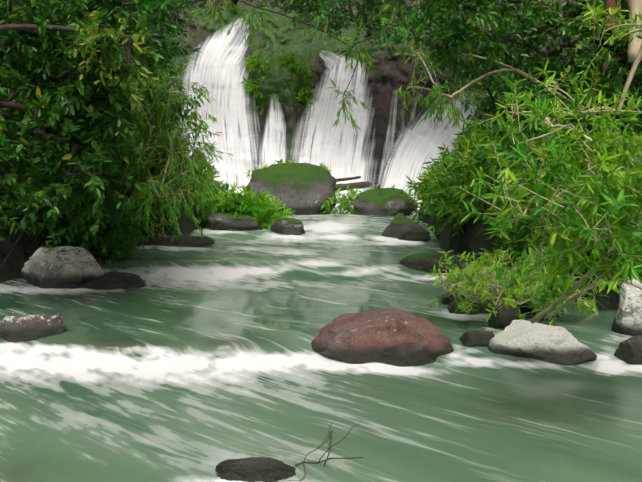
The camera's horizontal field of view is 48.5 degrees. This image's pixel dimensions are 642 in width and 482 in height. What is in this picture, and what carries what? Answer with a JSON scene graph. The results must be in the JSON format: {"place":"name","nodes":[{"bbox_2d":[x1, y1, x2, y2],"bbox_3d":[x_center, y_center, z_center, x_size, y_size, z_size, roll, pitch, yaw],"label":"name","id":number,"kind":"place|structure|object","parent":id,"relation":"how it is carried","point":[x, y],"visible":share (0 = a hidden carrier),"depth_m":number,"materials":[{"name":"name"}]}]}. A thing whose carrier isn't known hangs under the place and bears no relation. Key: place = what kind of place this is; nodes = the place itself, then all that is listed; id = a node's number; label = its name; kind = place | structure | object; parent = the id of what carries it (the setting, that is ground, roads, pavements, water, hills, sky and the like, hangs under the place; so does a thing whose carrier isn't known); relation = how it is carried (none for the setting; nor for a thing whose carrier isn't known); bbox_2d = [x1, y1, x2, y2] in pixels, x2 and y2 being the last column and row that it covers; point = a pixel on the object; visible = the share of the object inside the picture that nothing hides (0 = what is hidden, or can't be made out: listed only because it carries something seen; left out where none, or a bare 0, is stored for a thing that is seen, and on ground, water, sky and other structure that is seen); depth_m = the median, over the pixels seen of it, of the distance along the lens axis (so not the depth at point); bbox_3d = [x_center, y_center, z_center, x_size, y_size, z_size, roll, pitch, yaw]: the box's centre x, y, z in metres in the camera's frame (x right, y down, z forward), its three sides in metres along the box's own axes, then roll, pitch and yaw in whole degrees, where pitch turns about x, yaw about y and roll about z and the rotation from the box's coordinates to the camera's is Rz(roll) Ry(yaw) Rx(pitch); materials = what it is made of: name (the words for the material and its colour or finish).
{"place":"outdoors","nodes":[
{"label":"outdoors","id":0,"kind":"place"},
{"bbox_2d":[0,209,641,481],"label":"river water","id":1,"kind":"structure","parent":0,"point":[200,364],"depth_m":7.35,"materials":[{"name":"green liquid"}]},
{"bbox_2d":[0,313,63,342],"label":"rock","id":2,"kind":"object","parent":1,"relation":"in","point":[15,329],"visible":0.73,"depth_m":8.80,"materials":[{"name":"grey stone"}]},
{"bbox_2d":[21,246,106,288],"bbox_3d":[-4.687,0.566,13.162,1.304,0.894,1.538,-4,6,-41],"label":"pale rock","id":3,"kind":"object","parent":1,"relation":"on","point":[65,267],"visible":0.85,"depth_m":12.70,"materials":[{"name":"grey stone"}]},
{"bbox_2d":[21,308,120,333],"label":"dead twigs","id":4,"kind":"object","parent":1,"relation":"on","point":[86,317],"visible":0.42,"depth_m":9.03,"materials":[{"name":"brown wood"}]},
{"bbox_2d":[80,271,146,289],"bbox_3d":[-3.769,0.788,12.985,1.200,0.480,0.900,0,5,1],"label":"shore rock","id":5,"kind":"object","parent":1,"relation":"on","point":[112,280],"visible":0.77,"depth_m":12.70,"materials":[{"name":"grey stone"}]},
{"bbox_2d":[153,235,214,246],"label":"flat rock","id":6,"kind":"object","parent":1,"relation":"on","point":[192,241],"visible":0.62,"depth_m":19.02,"materials":[{"name":"grey stone"}]},
{"bbox_2d":[206,211,263,230],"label":"rock","id":7,"kind":"object","parent":1,"relation":"on","point":[225,221],"visible":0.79,"depth_m":22.29,"materials":[{"name":"grey stone"}]},
{"bbox_2d":[215,457,295,481],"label":"submerged rock","id":8,"kind":"object","parent":1,"relation":"on","point":[256,469],"visible":0.9,"depth_m":4.99,"materials":[{"name":"grey stone"}]},
{"bbox_2d":[270,218,305,234],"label":"rock","id":9,"kind":"object","parent":1,"relation":"on","point":[288,226],"visible":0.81,"depth_m":21.66,"materials":[{"name":"grey stone"}]},
{"bbox_2d":[268,419,363,481],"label":"dead twigs","id":10,"kind":"object","parent":1,"relation":"in","point":[328,448],"visible":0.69,"depth_m":5.00,"materials":[{"name":"brown wood"}]},
{"bbox_2d":[311,308,453,363],"bbox_3d":[0.723,1.162,8.523,1.681,0.626,1.046,0,5,1],"label":"brown boulder","id":11,"kind":"object","parent":1,"relation":"in","point":[368,336],"visible":0.88,"depth_m":8.19,"materials":[{"name":"brown stone"}]},
{"bbox_2d":[353,188,417,215],"bbox_3d":[2.988,-1.638,33.017,2.589,1.656,2.356,4,6,44],"label":"mossy rock","id":12,"kind":"object","parent":1,"relation":"on","point":[383,202],"visible":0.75,"depth_m":32.47,"materials":[{"name":"green stone"}]},
{"bbox_2d":[381,213,429,237],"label":"rock","id":13,"kind":"object","parent":1,"relation":"on","point":[400,224],"visible":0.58,"depth_m":21.13,"materials":[{"name":"grey stone"}]},
{"bbox_2d":[379,342,436,366],"bbox_3d":[0.985,1.338,8.106,0.692,0.405,0.362,0,5,1],"label":"brown rock","id":14,"kind":"object","parent":1,"relation":"on","point":[407,354],"visible":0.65,"depth_m":7.99,"materials":[{"name":"stone"}]},
{"bbox_2d":[397,231,430,240],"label":"rock","id":15,"kind":"object","parent":1,"relation":"in","point":[416,236],"visible":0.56,"depth_m":20.59,"materials":[{"name":"grey stone"}]},
{"bbox_2d":[399,252,463,272],"bbox_3d":[2.335,0.525,14.575,1.460,0.546,0.961,3,6,36],"label":"dark rock","id":16,"kind":"object","parent":1,"relation":"on","point":[425,262],"visible":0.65,"depth_m":14.32,"materials":[{"name":"grey stone"}]},
{"bbox_2d":[447,291,480,314],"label":"rock","id":17,"kind":"object","parent":1,"relation":"in","point":[451,307],"visible":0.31,"depth_m":10.22,"materials":[{"name":"grey stone"}]},
{"bbox_2d":[459,330,494,346],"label":"slab rock","id":18,"kind":"object","parent":1,"relation":"on","point":[478,338],"visible":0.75,"depth_m":8.50,"materials":[{"name":"grey stone"}]},
{"bbox_2d":[439,264,537,313],"bbox_3d":[2.547,0.758,10.799,1.528,0.794,1.218,2,5,23],"label":"rock slab","id":19,"kind":"object","parent":1,"relation":"on","point":[447,299],"visible":0.12,"depth_m":10.32,"materials":[{"name":"grey stone"}]},
{"bbox_2d":[431,257,521,275],"bbox_3d":[2.381,0.380,10.914,1.596,0.448,0.048,4,6,41],"label":"fallen cane","id":20,"kind":"object","parent":19,"relation":"on","point":[484,268],"visible":0.1,"depth_m":10.95,"materials":[{"name":"brown plant"}]},
{"bbox_2d":[488,305,519,328],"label":"rock","id":21,"kind":"object","parent":1,"relation":"in","point":[504,317],"visible":0.65,"depth_m":9.17,"materials":[{"name":"stone"}]},
{"bbox_2d":[487,319,596,365],"bbox_3d":[2.606,1.234,8.437,1.243,0.511,0.805,1,5,16],"label":"pale rock","id":22,"kind":"object","parent":1,"relation":"on","point":[521,338],"visible":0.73,"depth_m":8.15,"materials":[{"name":"grey stone"}]},
{"bbox_2d":[611,277,641,335],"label":"edge rock","id":23,"kind":"object","parent":1,"relation":"in","point":[627,320],"visible":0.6,"depth_m":8.77,"materials":[{"name":"grey stone"}]},
{"bbox_2d":[614,335,641,364],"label":"dark rock","id":24,"kind":"object","parent":1,"relation":"on","point":[628,350],"visible":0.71,"depth_m":8.09,"materials":[{"name":"grey stone"}]},
{"bbox_2d":[0,83,641,310],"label":"terrain","id":25,"kind":"structure","parent":0,"point":[27,246],"depth_m":14.37,"materials":[{"name":"black stone"}]},
{"bbox_2d":[11,185,143,266],"bbox_3d":[-5.835,-0.317,15.378,4.472,2.461,2.379,4,6,38],"label":"bank shrub","id":26,"kind":"object","parent":25,"relation":"on","point":[78,241],"visible":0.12,"depth_m":14.68,"materials":[{"name":"green plant"}]},
{"bbox_2d":[0,10,161,110],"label":"tree branch","id":27,"kind":"object","parent":25,"relation":"on","point":[96,35],"visible":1,"depth_m":8.40,"materials":[{"name":"green plant"}]},
{"bbox_2d":[0,0,176,241],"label":"broadleaf tree","id":28,"kind":"object","parent":25,"relation":"on","point":[114,164],"visible":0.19,"depth_m":10.86,"materials":[{"name":"green plant"}]},
{"bbox_2d":[0,0,183,235],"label":"broadleaf tree","id":29,"kind":"object","parent":25,"relation":"on","point":[69,156],"visible":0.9,"depth_m":9.45,"materials":[{"name":"green plant"}]},
{"bbox_2d":[0,0,200,256],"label":"broadleaf tree","id":30,"kind":"object","parent":25,"relation":"on","point":[84,231],"visible":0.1,"depth_m":14.01,"materials":[{"name":"green plant"}]},
{"bbox_2d":[50,62,203,235],"bbox_3d":[-4.494,-1.756,13.926,4.877,3.476,3.439,0,5,1],"label":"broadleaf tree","id":31,"kind":"object","parent":25,"relation":"on","point":[120,187],"visible":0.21,"depth_m":13.16,"materials":[{"name":"green plant"}]},
{"bbox_2d":[93,198,165,259],"bbox_3d":[-4.691,-0.224,16.219,3.044,1.894,1.917,3,6,36],"label":"bank shrub","id":32,"kind":"object","parent":25,"relation":"on","point":[130,236],"visible":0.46,"depth_m":15.60,"materials":[{"name":"green plant"}]},
{"bbox_2d":[26,55,232,251],"bbox_3d":[-3.564,-1.687,13.506,5.543,3.432,2.662,4,6,44],"label":"bamboo","id":33,"kind":"object","parent":25,"relation":"on","point":[182,149],"visible":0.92,"depth_m":12.19,"materials":[{"name":"green plant"}]},
{"bbox_2d":[88,1,181,109],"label":"forest tree","id":34,"kind":"object","parent":25,"relation":"on","point":[171,43],"depth_m":26.43,"materials":[{"name":"green plant"}]},
{"bbox_2d":[106,26,175,236],"bbox_3d":[-5.621,-3.215,16.981,4.941,6.246,2.080,3,5,30],"label":"broadleaf tree","id":35,"kind":"object","parent":25,"relation":"on","point":[149,65],"depth_m":16.35,"materials":[{"name":"green plant"}]},
{"bbox_2d":[129,81,216,228],"bbox_3d":[-4.088,-1.766,14.502,4.399,2.964,1.247,2,5,25],"label":"bamboo","id":36,"kind":"object","parent":25,"relation":"on","point":[195,198],"visible":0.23,"depth_m":13.97,"materials":[{"name":"green plant"}]},
{"bbox_2d":[150,0,219,39],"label":"foliage","id":37,"kind":"object","parent":25,"relation":"on","point":[186,4],"visible":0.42,"depth_m":38.46,"materials":[{"name":"green plant"}]},
{"bbox_2d":[0,0,416,268],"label":"foliage","id":38,"kind":"object","parent":25,"relation":"on","point":[357,53],"visible":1,"depth_m":11.48,"materials":[{"name":"green plant"}]},
{"bbox_2d":[191,184,242,229],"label":"bush","id":39,"kind":"object","parent":25,"relation":"on","point":[223,204],"visible":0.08,"depth_m":22.88,"materials":[{"name":"green plant"}]},
{"bbox_2d":[195,181,295,230],"bbox_3d":[-3.751,-0.568,24.341,5.610,3.019,4.686,0,5,1],"label":"fern","id":40,"kind":"object","parent":25,"relation":"on","point":[262,210],"visible":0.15,"depth_m":23.23,"materials":[{"name":"green plant"}]},
{"bbox_2d":[217,0,286,11],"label":"foliage","id":41,"kind":"object","parent":25,"relation":"on","point":[236,1],"visible":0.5,"depth_m":40.98,"materials":[{"name":"green plant"}]},
{"bbox_2d":[246,163,336,214],"bbox_3d":[-1.490,-2.183,34.595,4.521,3.207,3.614,0,5,1],"label":"mossy boulder","id":42,"kind":"object","parent":25,"relation":"on","point":[303,188],"visible":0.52,"depth_m":33.68,"materials":[{"name":"stone"}]},
{"bbox_2d":[244,159,335,192],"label":"plants","id":43,"kind":"object","parent":42,"relation":"on","point":[286,161],"visible":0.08,"depth_m":36.73,"materials":[{"name":"green plant"}]},
{"bbox_2d":[272,0,342,30],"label":"foliage","id":44,"kind":"object","parent":25,"relation":"on","point":[297,5],"visible":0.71,"depth_m":38.59,"materials":[{"name":"green plant"}]},
{"bbox_2d":[0,43,641,248],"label":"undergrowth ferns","id":45,"kind":"object","parent":25,"relation":"on","point":[445,166],"visible":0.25,"depth_m":19.56,"materials":[{"name":"green plant"}]},
{"bbox_2d":[67,0,596,208],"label":"cliff face","id":46,"kind":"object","parent":25,"relation":"on","point":[389,146],"visible":0.15,"depth_m":43.52},
{"bbox_2d":[241,49,319,115],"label":"outcrop ferns","id":47,"kind":"object","parent":46,"relation":"on","point":[290,56],"visible":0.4,"depth_m":43.50,"materials":[{"name":"green plant"}]},
{"bbox_2d":[336,176,360,181],"bbox_3d":[1.394,-3.373,38.892,2.090,0.353,0.182,-4,6,-37],"label":"fallen log","id":48,"kind":"object","parent":25,"relation":"on","point":[347,178],"visible":0.79,"depth_m":38.88,"materials":[{"name":"brown wood"}]},
{"bbox_2d":[335,181,371,190],"bbox_3d":[1.482,-2.895,38.274,3.201,0.629,0.418,-4,6,-38],"label":"fallen log","id":49,"kind":"object","parent":25,"relation":"on","point":[366,184],"visible":0.73,"depth_m":38.31,"materials":[{"name":"brown wood"}]},
{"bbox_2d":[297,0,422,59],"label":"foliage","id":50,"kind":"object","parent":25,"relation":"on","point":[363,9],"visible":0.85,"depth_m":37.80,"materials":[{"name":"green plant"}]},
{"bbox_2d":[319,184,418,214],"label":"ferns","id":51,"kind":"object","parent":25,"relation":"on","point":[344,200],"visible":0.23,"depth_m":33.61,"materials":[{"name":"green plant"}]},
{"bbox_2d":[423,170,462,236],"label":"bush","id":52,"kind":"object","parent":25,"relation":"on","point":[434,220],"visible":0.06,"depth_m":19.59,"materials":[{"name":"green plant"}]},
{"bbox_2d":[409,161,486,232],"bbox_3d":[4.538,-0.849,18.996,4.443,3.133,2.627,-2,5,-28],"label":"bush","id":53,"kind":"object","parent":25,"relation":"on","point":[452,182],"visible":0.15,"depth_m":18.60,"materials":[{"name":"green plant"}]},
{"bbox_2d":[405,0,546,101],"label":"tree","id":54,"kind":"object","parent":25,"relation":"on","point":[423,39],"visible":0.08,"depth_m":38.17,"materials":[{"name":"green plant"}]},
{"bbox_2d":[481,74,506,88],"bbox_3d":[9.901,-2.796,27.613,7.880,7.784,3.221,1,5,17],"label":"forest tree","id":55,"kind":"object","parent":25,"relation":"on","point":[482,87],"depth_m":27.46,"materials":[{"name":"green plant"}]},
{"bbox_2d":[391,38,615,131],"bbox_3d":[3.131,-2.870,13.286,4.540,2.004,2.266,-2,5,-21],"label":"bamboo","id":56,"kind":"object","parent":25,"relation":"on","point":[443,106],"visible":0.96,"depth_m":12.74,"materials":[{"name":"green plant"}]},
{"bbox_2d":[427,245,609,325],"bbox_3d":[2.786,0.652,9.514,2.914,1.288,1.871,0,5,1],"label":"bank shrub","id":57,"kind":"object","parent":25,"relation":"on","point":[539,298],"visible":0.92,"depth_m":9.27,"materials":[{"name":"green plant"}]},
{"bbox_2d":[464,31,578,146],"bbox_3d":[7.734,-2.982,25.100,4.808,8.532,6.709,3,5,29],"label":"forest tree","id":58,"kind":"object","parent":25,"relation":"on","point":[505,75],"visible":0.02,"depth_m":23.76,"materials":[{"name":"green plant"}]},
{"bbox_2d":[410,0,641,165],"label":"broadleaf tree","id":59,"kind":"object","parent":25,"relation":"on","point":[455,31],"visible":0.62,"depth_m":12.59,"materials":[{"name":"green plant"}]},
{"bbox_2d":[447,105,641,315],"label":"bush","id":60,"kind":"object","parent":25,"relation":"on","point":[572,230],"visible":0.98,"depth_m":5.15,"materials":[{"name":"green plant"}]},
{"bbox_2d":[530,213,641,322],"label":"leaning cane","id":61,"kind":"object","parent":60,"relation":"attached to","point":[554,304],"visible":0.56,"depth_m":6.96,"materials":[{"name":"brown plant"}]},
{"bbox_2d":[546,237,640,317],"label":"leaning cane","id":62,"kind":"object","parent":60,"relation":"attached to","point":[570,301],"visible":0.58,"depth_m":6.87,"materials":[{"name":"brown plant"}]},
{"bbox_2d":[459,0,641,170],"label":"bush","id":63,"kind":"object","parent":25,"relation":"on","point":[576,104],"visible":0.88,"depth_m":5.47,"materials":[{"name":"green plant"}]},
{"bbox_2d":[461,108,641,306],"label":"bush","id":64,"kind":"object","parent":25,"relation":"on","point":[518,232],"visible":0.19,"depth_m":10.54,"materials":[{"name":"green plant"}]},
{"bbox_2d":[604,0,617,33],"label":"tree trunk","id":65,"kind":"object","parent":25,"relation":"on","point":[610,3],"visible":0.56,"depth_m":10.51,"materials":[{"name":"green plant"}]},
{"bbox_2d":[593,116,641,201],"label":"bush","id":66,"kind":"object","parent":25,"relation":"on","point":[627,127],"visible":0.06,"depth_m":12.05,"materials":[{"name":"green plant"}]},
{"bbox_2d":[621,0,641,100],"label":"broadleaf tree","id":67,"kind":"object","parent":25,"relation":"on","point":[640,87],"visible":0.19,"depth_m":12.26,"materials":[{"name":"green plant"}]},
{"bbox_2d":[627,0,641,61],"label":"pale trunk","id":68,"kind":"object","parent":25,"relation":"on","point":[634,6],"visible":0.67,"depth_m":8.58,"materials":[{"name":"beige plant"}]}
]}

